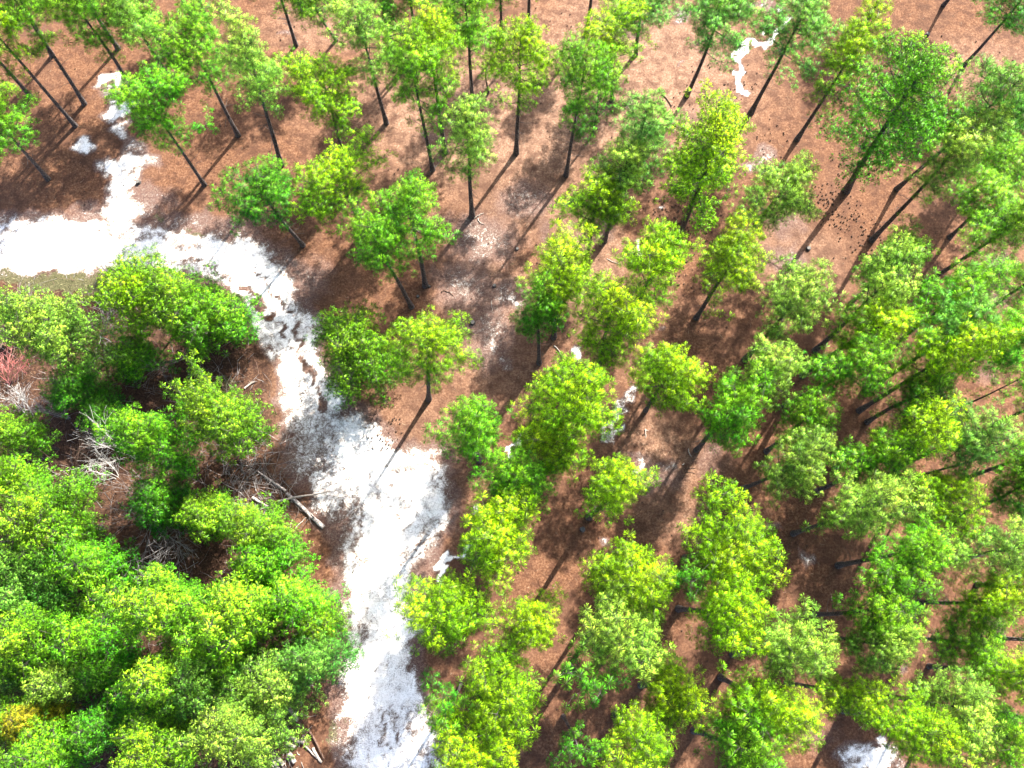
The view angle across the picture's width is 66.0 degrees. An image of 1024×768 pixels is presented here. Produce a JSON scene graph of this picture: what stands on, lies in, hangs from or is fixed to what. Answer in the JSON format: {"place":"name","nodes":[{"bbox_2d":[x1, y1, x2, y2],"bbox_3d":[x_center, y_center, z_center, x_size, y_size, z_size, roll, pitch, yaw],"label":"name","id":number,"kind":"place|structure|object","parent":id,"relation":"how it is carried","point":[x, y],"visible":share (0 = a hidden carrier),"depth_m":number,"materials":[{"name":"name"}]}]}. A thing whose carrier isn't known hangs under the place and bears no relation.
{"place":"outdoors","nodes":[
{"label":"outdoors","id":0,"kind":"place"},
{"bbox_2d":[0,223,442,767],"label":"sand track","id":1,"kind":"structure","parent":0,"point":[378,549],"depth_m":55.20,"materials":[{"name":"white sand"}]},
{"bbox_2d":[0,0,1023,767],"bbox_3d":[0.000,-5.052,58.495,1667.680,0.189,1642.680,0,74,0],"label":"ground","id":2,"kind":"structure","parent":0,"point":[476,258],"depth_m":58.53,"materials":[{"name":"brown soil"}]},
{"bbox_2d":[0,590,104,699],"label":"pine tree","id":3,"kind":"object","parent":2,"relation":"on","point":[23,631],"visible":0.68,"depth_m":45.18,"materials":[{"name":"green plant"}]},
{"bbox_2d":[0,702,110,767],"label":"pine tree","id":4,"kind":"object","parent":2,"relation":"on","point":[32,754],"visible":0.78,"depth_m":44.27,"materials":[{"name":"green plant"}]},
{"bbox_2d":[0,464,111,574],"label":"pine tree","id":5,"kind":"object","parent":2,"relation":"on","point":[25,517],"visible":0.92,"depth_m":47.32,"materials":[{"name":"green plant"}]},
{"bbox_2d":[0,283,130,376],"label":"pine tree","id":6,"kind":"object","parent":2,"relation":"on","point":[37,330],"visible":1,"depth_m":50.03,"materials":[{"name":"leaves"},{"name":"bark"}]},
{"bbox_2d":[33,356,120,418],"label":"pine tree","id":7,"kind":"object","parent":2,"relation":"on","point":[66,385],"visible":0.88,"depth_m":52.96,"materials":[{"name":"green plant"}]},
{"bbox_2d":[32,0,135,95],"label":"pine tree","id":8,"kind":"object","parent":2,"relation":"on","point":[77,8],"visible":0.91,"depth_m":55.06,"materials":[{"name":"green plant"}]},
{"bbox_2d":[33,604,147,681],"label":"pine tree","id":9,"kind":"object","parent":2,"relation":"on","point":[74,639],"visible":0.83,"depth_m":45.93,"materials":[{"name":"green plant"}]},
{"bbox_2d":[39,527,155,605],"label":"pine tree","id":10,"kind":"object","parent":2,"relation":"on","point":[81,565],"visible":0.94,"depth_m":46.53,"materials":[{"name":"green plant"}]},
{"bbox_2d":[58,683,159,762],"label":"pine tree","id":11,"kind":"object","parent":2,"relation":"on","point":[102,720],"visible":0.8,"depth_m":45.18,"materials":[{"name":"green plant"}]},
{"bbox_2d":[85,243,180,342],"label":"pine tree","id":12,"kind":"object","parent":2,"relation":"on","point":[124,290],"visible":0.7,"depth_m":50.20,"materials":[{"name":"green plant"}]},
{"bbox_2d":[82,401,205,487],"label":"pine tree","id":13,"kind":"object","parent":2,"relation":"on","point":[151,426],"visible":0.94,"depth_m":48.01,"materials":[{"name":"leaves"},{"name":"bark"}]},
{"bbox_2d":[80,562,235,658],"bbox_3d":[-19.563,13.542,46.736,7.108,13.001,5.299,14,75,4],"label":"pine tree","id":14,"kind":"object","parent":2,"relation":"on","point":[168,610],"visible":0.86,"depth_m":42.96,"materials":[{"name":"leaves"},{"name":"bark"}]},
{"bbox_2d":[99,59,219,186],"bbox_3d":[-23.150,-17.285,55.239,5.900,13.174,4.842,-29,77,-10],"label":"pine tree","id":15,"kind":"object","parent":2,"relation":"on","point":[166,126],"visible":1,"depth_m":51.25,"materials":[{"name":"leaves"},{"name":"bark"}]},
{"bbox_2d":[106,685,214,767],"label":"pine tree","id":16,"kind":"object","parent":2,"relation":"on","point":[139,738],"visible":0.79,"depth_m":43.58,"materials":[{"name":"green plant"}]},
{"bbox_2d":[119,471,208,541],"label":"pine tree","id":17,"kind":"object","parent":2,"relation":"on","point":[157,500],"visible":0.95,"depth_m":49.22,"materials":[{"name":"green plant"}]},
{"bbox_2d":[105,625,242,717],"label":"pine tree","id":18,"kind":"object","parent":2,"relation":"on","point":[155,682],"visible":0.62,"depth_m":42.92,"materials":[{"name":"green plant"}]},
{"bbox_2d":[134,252,229,362],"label":"pine tree","id":19,"kind":"object","parent":2,"relation":"on","point":[183,307],"visible":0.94,"depth_m":50.95,"materials":[{"name":"green plant"}]},
{"bbox_2d":[149,0,240,137],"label":"pine tree","id":20,"kind":"object","parent":2,"relation":"on","point":[185,21],"visible":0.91,"depth_m":51.94,"materials":[{"name":"leaves"},{"name":"bark"}]},
{"bbox_2d":[158,347,280,467],"bbox_3d":[-18.263,1.947,50.589,5.056,11.832,6.781,-41,78,-10],"label":"pine tree","id":21,"kind":"object","parent":2,"relation":"on","point":[218,420],"visible":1,"depth_m":47.53,"materials":[{"name":"green plant"}]},
{"bbox_2d":[188,284,265,349],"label":"pine tree","id":22,"kind":"object","parent":2,"relation":"on","point":[219,314],"visible":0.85,"depth_m":53.76,"materials":[{"name":"green plant"}]},
{"bbox_2d":[173,563,301,666],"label":"pine tree","id":23,"kind":"object","parent":2,"relation":"on","point":[237,609],"visible":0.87,"depth_m":43.62,"materials":[{"name":"green plant"}]},
{"bbox_2d":[198,0,291,167],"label":"pine tree","id":24,"kind":"object","parent":2,"relation":"on","point":[265,72],"visible":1,"depth_m":50.05,"materials":[{"name":"green plant"}]},
{"bbox_2d":[165,662,328,767],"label":"pine tree","id":25,"kind":"object","parent":2,"relation":"on","point":[244,732],"visible":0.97,"depth_m":42.57,"materials":[{"name":"green plant"}]},
{"bbox_2d":[205,152,305,247],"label":"pine tree","id":26,"kind":"object","parent":2,"relation":"on","point":[273,191],"visible":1,"depth_m":50.67,"materials":[{"name":"green plant"}]},
{"bbox_2d":[214,491,312,573],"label":"pine tree","id":27,"kind":"object","parent":2,"relation":"on","point":[249,524],"visible":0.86,"depth_m":47.23,"materials":[{"name":"green plant"}]},
{"bbox_2d":[234,639,307,724],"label":"pine tree","id":28,"kind":"object","parent":2,"relation":"on","point":[265,684],"visible":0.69,"depth_m":44.08,"materials":[{"name":"green plant"}]},
{"bbox_2d":[257,554,350,638],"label":"pine tree","id":29,"kind":"object","parent":2,"relation":"on","point":[306,598],"visible":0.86,"depth_m":46.38,"materials":[{"name":"green plant"}]},
{"bbox_2d":[268,45,362,148],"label":"pine tree","id":30,"kind":"object","parent":2,"relation":"on","point":[315,98],"visible":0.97,"depth_m":53.47,"materials":[{"name":"green plant"}]},
{"bbox_2d":[265,620,367,696],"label":"pine tree","id":31,"kind":"object","parent":2,"relation":"on","point":[310,661],"visible":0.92,"depth_m":45.84,"materials":[{"name":"green plant"}]},
{"bbox_2d":[279,124,398,236],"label":"pine tree","id":32,"kind":"object","parent":2,"relation":"on","point":[335,171],"visible":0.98,"depth_m":52.23,"materials":[{"name":"green plant"}]},
{"bbox_2d":[303,299,410,411],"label":"pine tree","id":33,"kind":"object","parent":2,"relation":"on","point":[350,342],"visible":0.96,"depth_m":49.86,"materials":[{"name":"green plant"}]},
{"bbox_2d":[309,0,411,125],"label":"pine tree","id":34,"kind":"object","parent":2,"relation":"on","point":[359,27],"visible":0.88,"depth_m":52.44,"materials":[{"name":"green plant"}]},
{"bbox_2d":[335,195,418,309],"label":"pine tree","id":35,"kind":"object","parent":2,"relation":"on","point":[382,244],"visible":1,"depth_m":46.85,"materials":[{"name":"green plant"}]},
{"bbox_2d":[365,166,461,288],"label":"pine tree","id":36,"kind":"object","parent":2,"relation":"on","point":[400,211],"visible":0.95,"depth_m":47.75,"materials":[{"name":"green plant"}]},
{"bbox_2d":[375,16,460,171],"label":"pine tree","id":37,"kind":"object","parent":2,"relation":"on","point":[409,68],"visible":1,"depth_m":48.99,"materials":[{"name":"green plant"}]},
{"bbox_2d":[368,305,484,401],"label":"pine tree","id":38,"kind":"object","parent":2,"relation":"on","point":[444,336],"visible":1,"depth_m":46.39,"materials":[{"name":"green plant"}]},
{"bbox_2d":[400,0,468,154],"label":"pine tree","id":39,"kind":"object","parent":2,"relation":"on","point":[434,26],"visible":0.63,"depth_m":49.17,"materials":[{"name":"green plant"}]},
{"bbox_2d":[380,567,514,660],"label":"pine tree","id":40,"kind":"object","parent":2,"relation":"on","point":[451,626],"visible":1,"depth_m":40.82,"materials":[{"name":"green plant"}]},
{"bbox_2d":[426,92,500,218],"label":"pine tree","id":41,"kind":"object","parent":2,"relation":"on","point":[471,142],"visible":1,"depth_m":49.72,"materials":[{"name":"green plant"}]},
{"bbox_2d":[425,0,511,111],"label":"pine tree","id":42,"kind":"object","parent":2,"relation":"on","point":[472,27],"visible":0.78,"depth_m":52.56,"materials":[{"name":"green plant"}]},
{"bbox_2d":[421,392,516,467],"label":"pine tree","id":43,"kind":"object","parent":2,"relation":"on","point":[475,416],"visible":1,"depth_m":43.39,"materials":[{"name":"green plant"}]},
{"bbox_2d":[414,695,527,767],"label":"pine tree","id":44,"kind":"object","parent":2,"relation":"on","point":[468,754],"visible":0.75,"depth_m":38.60,"materials":[{"name":"green plant"}]},
{"bbox_2d":[457,474,541,595],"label":"pine tree","id":45,"kind":"object","parent":2,"relation":"on","point":[492,537],"visible":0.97,"depth_m":41.11,"materials":[{"name":"green plant"}]},
{"bbox_2d":[455,632,546,750],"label":"pine tree","id":46,"kind":"object","parent":2,"relation":"on","point":[505,689],"visible":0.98,"depth_m":39.64,"materials":[{"name":"green plant"}]},
{"bbox_2d":[466,435,567,520],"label":"pine tree","id":47,"kind":"object","parent":2,"relation":"on","point":[516,470],"visible":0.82,"depth_m":42.52,"materials":[{"name":"green plant"}]},
{"bbox_2d":[480,12,565,155],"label":"pine tree","id":48,"kind":"object","parent":2,"relation":"on","point":[521,34],"visible":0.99,"depth_m":50.93,"materials":[{"name":"green plant"}]},
{"bbox_2d":[500,582,569,665],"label":"pine tree","id":49,"kind":"object","parent":2,"relation":"on","point":[533,624],"visible":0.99,"depth_m":40.53,"materials":[{"name":"green plant"}]},
{"bbox_2d":[508,270,570,365],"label":"pine tree","id":50,"kind":"object","parent":2,"relation":"on","point":[537,312],"visible":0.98,"depth_m":45.74,"materials":[{"name":"green plant"}]},
{"bbox_2d":[505,370,594,487],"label":"pine tree","id":51,"kind":"object","parent":2,"relation":"on","point":[551,448],"visible":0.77,"depth_m":43.63,"materials":[{"name":"green plant"}]},
{"bbox_2d":[513,217,602,340],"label":"pine tree","id":52,"kind":"object","parent":2,"relation":"on","point":[557,257],"visible":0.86,"depth_m":45.04,"materials":[{"name":"green plant"}]},
{"bbox_2d":[524,349,623,450],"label":"pine tree","id":53,"kind":"object","parent":2,"relation":"on","point":[591,415],"visible":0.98,"depth_m":40.47,"materials":[{"name":"green plant"}]},
{"bbox_2d":[550,30,628,177],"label":"pine tree","id":54,"kind":"object","parent":2,"relation":"on","point":[604,76],"visible":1,"depth_m":49.56,"materials":[{"name":"green plant"}]},
{"bbox_2d":[547,157,640,262],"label":"pine tree","id":55,"kind":"object","parent":2,"relation":"on","point":[595,194],"visible":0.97,"depth_m":49.86,"materials":[{"name":"green plant"}]},
{"bbox_2d":[563,267,668,378],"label":"pine tree","id":56,"kind":"object","parent":2,"relation":"on","point":[612,299],"visible":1,"depth_m":44.36,"materials":[{"name":"green plant"}]},
{"bbox_2d":[573,452,661,528],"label":"pine tree","id":57,"kind":"object","parent":2,"relation":"on","point":[614,482],"visible":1,"depth_m":39.71,"materials":[{"name":"green plant"}]},
{"bbox_2d":[575,0,660,102],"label":"pine tree","id":58,"kind":"object","parent":2,"relation":"on","point":[620,15],"visible":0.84,"depth_m":55.31,"materials":[{"name":"green plant"}]},
{"bbox_2d":[568,556,676,686],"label":"pine tree","id":59,"kind":"object","parent":2,"relation":"on","point":[618,641],"visible":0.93,"depth_m":39.87,"materials":[{"name":"green plant"}]},
{"bbox_2d":[575,529,680,624],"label":"pine tree","id":60,"kind":"object","parent":2,"relation":"on","point":[634,576],"visible":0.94,"depth_m":40.80,"materials":[{"name":"green plant"}]},
{"bbox_2d":[602,86,683,220],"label":"pine tree","id":61,"kind":"object","parent":2,"relation":"on","point":[643,129],"visible":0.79,"depth_m":47.69,"materials":[{"name":"green plant"}]},
{"bbox_2d":[590,687,701,767],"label":"pine tree","id":62,"kind":"object","parent":2,"relation":"on","point":[643,745],"visible":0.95,"depth_m":39.25,"materials":[{"name":"green plant"}]},
{"bbox_2d":[610,215,707,344],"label":"pine tree","id":63,"kind":"object","parent":2,"relation":"on","point":[654,267],"visible":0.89,"depth_m":42.75,"materials":[{"name":"green plant"}]},
{"bbox_2d":[625,340,716,419],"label":"pine tree","id":64,"kind":"object","parent":2,"relation":"on","point":[679,378],"visible":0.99,"depth_m":47.01,"materials":[{"name":"green plant"}]},
{"bbox_2d":[637,640,718,733],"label":"pine tree","id":65,"kind":"object","parent":2,"relation":"on","point":[664,680],"visible":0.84,"depth_m":40.75,"materials":[{"name":"green plant"}]},
{"bbox_2d":[652,77,756,239],"bbox_3d":[12.092,-13.179,51.117,6.177,18.880,6.217,36,85,9],"label":"pine tree","id":66,"kind":"object","parent":2,"relation":"on","point":[715,151],"visible":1,"depth_m":45.73,"materials":[{"name":"green plant"}]},
{"bbox_2d":[671,0,767,97],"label":"pine tree","id":67,"kind":"object","parent":2,"relation":"on","point":[710,18],"visible":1,"depth_m":54.02,"materials":[{"name":"green plant"}]},
{"bbox_2d":[674,569,777,659],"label":"pine tree","id":68,"kind":"object","parent":2,"relation":"on","point":[742,619],"visible":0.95,"depth_m":38.70,"materials":[{"name":"green plant"}]},
{"bbox_2d":[676,469,790,613],"bbox_3d":[11.777,9.708,46.379,5.971,15.674,7.067,21,76,6],"label":"pine tree","id":69,"kind":"object","parent":2,"relation":"on","point":[727,549],"visible":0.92,"depth_m":40.69,"materials":[{"name":"green plant"}]},
{"bbox_2d":[691,207,775,321],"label":"pine tree","id":70,"kind":"object","parent":2,"relation":"on","point":[727,251],"visible":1,"depth_m":46.87,"materials":[{"name":"green plant"}]},
{"bbox_2d":[690,678,788,767],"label":"pine tree","id":71,"kind":"object","parent":2,"relation":"on","point":[729,734],"visible":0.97,"depth_m":39.13,"materials":[{"name":"green plant"}]},
{"bbox_2d":[690,349,803,458],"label":"pine tree","id":72,"kind":"object","parent":2,"relation":"on","point":[741,405],"visible":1,"depth_m":44.03,"materials":[{"name":"green plant"}]},
{"bbox_2d":[711,660,833,755],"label":"pine tree","id":73,"kind":"object","parent":2,"relation":"on","point":[788,723],"visible":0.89,"depth_m":39.85,"materials":[{"name":"green plant"}]},
{"bbox_2d":[726,149,824,248],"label":"pine tree","id":74,"kind":"object","parent":2,"relation":"on","point":[796,197],"visible":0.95,"depth_m":50.51,"materials":[{"name":"green plant"}]},
{"bbox_2d":[729,593,841,701],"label":"pine tree","id":75,"kind":"object","parent":2,"relation":"on","point":[808,651],"visible":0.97,"depth_m":39.62,"materials":[{"name":"green plant"}]},
{"bbox_2d":[740,423,840,510],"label":"pine tree","id":76,"kind":"object","parent":2,"relation":"on","point":[808,454],"visible":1,"depth_m":43.57,"materials":[{"name":"green plant"}]},
{"bbox_2d":[741,252,848,362],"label":"pine tree","id":77,"kind":"object","parent":2,"relation":"on","point":[799,293],"visible":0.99,"depth_m":45.47,"materials":[{"name":"green plant"}]},
{"bbox_2d":[748,0,846,114],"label":"pine tree","id":78,"kind":"object","parent":2,"relation":"on","point":[813,21],"visible":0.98,"depth_m":54.01,"materials":[{"name":"green plant"}]},
{"bbox_2d":[794,0,893,141],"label":"pine tree","id":79,"kind":"object","parent":2,"relation":"on","point":[852,40],"visible":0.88,"depth_m":50.76,"materials":[{"name":"green plant"}]},
{"bbox_2d":[784,670,903,731],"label":"pine tree","id":80,"kind":"object","parent":2,"relation":"on","point":[855,692],"visible":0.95,"depth_m":41.11,"materials":[{"name":"green plant"}]},
{"bbox_2d":[781,331,912,408],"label":"pine tree","id":81,"kind":"object","parent":2,"relation":"on","point":[861,364],"visible":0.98,"depth_m":44.98,"materials":[{"name":"green plant"}]},
{"bbox_2d":[790,468,935,543],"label":"pine tree","id":82,"kind":"object","parent":2,"relation":"on","point":[864,511],"visible":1,"depth_m":41.25,"materials":[{"name":"green plant"}]},
{"bbox_2d":[799,291,931,379],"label":"pine tree","id":83,"kind":"object","parent":2,"relation":"on","point":[882,326],"visible":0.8,"depth_m":45.39,"materials":[{"name":"green plant"}]},
{"bbox_2d":[802,612,930,678],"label":"pine tree","id":84,"kind":"object","parent":2,"relation":"on","point":[894,652],"visible":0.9,"depth_m":40.39,"materials":[{"name":"green plant"}]},
{"bbox_2d":[812,224,924,352],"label":"pine tree","id":85,"kind":"object","parent":2,"relation":"on","point":[898,287],"visible":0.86,"depth_m":45.55,"materials":[{"name":"green plant"}]},
{"bbox_2d":[813,426,936,497],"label":"pine tree","id":86,"kind":"object","parent":2,"relation":"on","point":[864,460],"visible":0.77,"depth_m":44.63,"materials":[{"name":"green plant"}]},
{"bbox_2d":[810,540,944,649],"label":"pine tree","id":87,"kind":"object","parent":2,"relation":"on","point":[879,606],"visible":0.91,"depth_m":41.53,"materials":[{"name":"green plant"}]},
{"bbox_2d":[807,23,975,194],"bbox_3d":[23.739,-16.515,51.580,7.338,20.325,9.066,-40,78,4],"label":"pine tree","id":88,"kind":"object","parent":2,"relation":"on","point":[909,87],"visible":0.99,"depth_m":46.42,"materials":[{"name":"green plant"}]},
{"bbox_2d":[835,512,958,585],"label":"pine tree","id":89,"kind":"object","parent":2,"relation":"on","point":[927,544],"visible":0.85,"depth_m":42.38,"materials":[{"name":"green plant"}]},
{"bbox_2d":[832,383,967,471],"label":"pine tree","id":90,"kind":"object","parent":2,"relation":"on","point":[927,422],"visible":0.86,"depth_m":42.67,"materials":[{"name":"green plant"}]},
{"bbox_2d":[840,679,984,767],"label":"pine tree","id":91,"kind":"object","parent":2,"relation":"on","point":[910,731],"visible":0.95,"depth_m":40.55,"materials":[{"name":"green plant"}]},
{"bbox_2d":[865,286,1004,392],"bbox_3d":[25.616,-2.198,49.522,3.722,16.134,4.283,19,75,5],"label":"pine tree","id":92,"kind":"object","parent":2,"relation":"on","point":[948,328],"visible":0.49,"depth_m":43.94,"materials":[{"name":"green plant"}]},
{"bbox_2d":[887,459,990,540],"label":"pine tree","id":93,"kind":"object","parent":2,"relation":"on","point":[934,486],"visible":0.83,"depth_m":46.50,"materials":[{"name":"green plant"}]},
{"bbox_2d":[856,312,1023,413],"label":"pine tree","id":94,"kind":"object","parent":2,"relation":"on","point":[967,347],"visible":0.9,"depth_m":43.18,"materials":[{"name":"green plant"}]},
{"bbox_2d":[876,664,1006,767],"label":"pine tree","id":95,"kind":"object","parent":2,"relation":"on","point":[974,707],"visible":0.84,"depth_m":41.68,"materials":[{"name":"green plant"}]},
{"bbox_2d":[869,97,1017,242],"bbox_3d":[27.955,-13.213,52.802,5.742,15.627,4.725,-38,77,-10],"label":"pine tree","id":96,"kind":"object","parent":2,"relation":"on","point":[962,143],"visible":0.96,"depth_m":48.07,"materials":[{"name":"green plant"}]},
{"bbox_2d":[890,247,1020,349],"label":"pine tree","id":97,"kind":"object","parent":2,"relation":"on","point":[982,278],"visible":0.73,"depth_m":47.02,"materials":[{"name":"green plant"}]},
{"bbox_2d":[894,52,1023,191],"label":"pine tree","id":98,"kind":"object","parent":2,"relation":"on","point":[1010,84],"visible":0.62,"depth_m":46.49,"materials":[{"name":"green plant"}]},
{"bbox_2d":[900,389,1023,479],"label":"pine tree","id":99,"kind":"object","parent":2,"relation":"on","point":[972,442],"visible":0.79,"depth_m":45.19,"materials":[{"name":"green plant"}]},
{"bbox_2d":[918,595,1018,684],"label":"pine tree","id":100,"kind":"object","parent":2,"relation":"on","point":[977,640],"visible":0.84,"depth_m":45.24,"materials":[{"name":"green plant"}]},
{"bbox_2d":[915,569,1023,636],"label":"pine tree","id":101,"kind":"object","parent":2,"relation":"on","point":[999,600],"visible":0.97,"depth_m":43.79,"materials":[{"name":"green plant"}]},
{"bbox_2d":[918,180,1023,288],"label":"pine tree","id":102,"kind":"object","parent":2,"relation":"on","point":[1014,218],"visible":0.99,"depth_m":49.29,"materials":[{"name":"green plant"}]},
{"bbox_2d":[927,513,1023,588],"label":"pine tree","id":103,"kind":"object","parent":2,"relation":"on","point":[964,553],"visible":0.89,"depth_m":45.02,"materials":[{"name":"green plant"}]},
{"bbox_2d":[943,161,1022,239],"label":"pine tree","id":104,"kind":"object","parent":2,"relation":"on","point":[993,189],"visible":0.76,"depth_m":53.48,"materials":[{"name":"green plant"}]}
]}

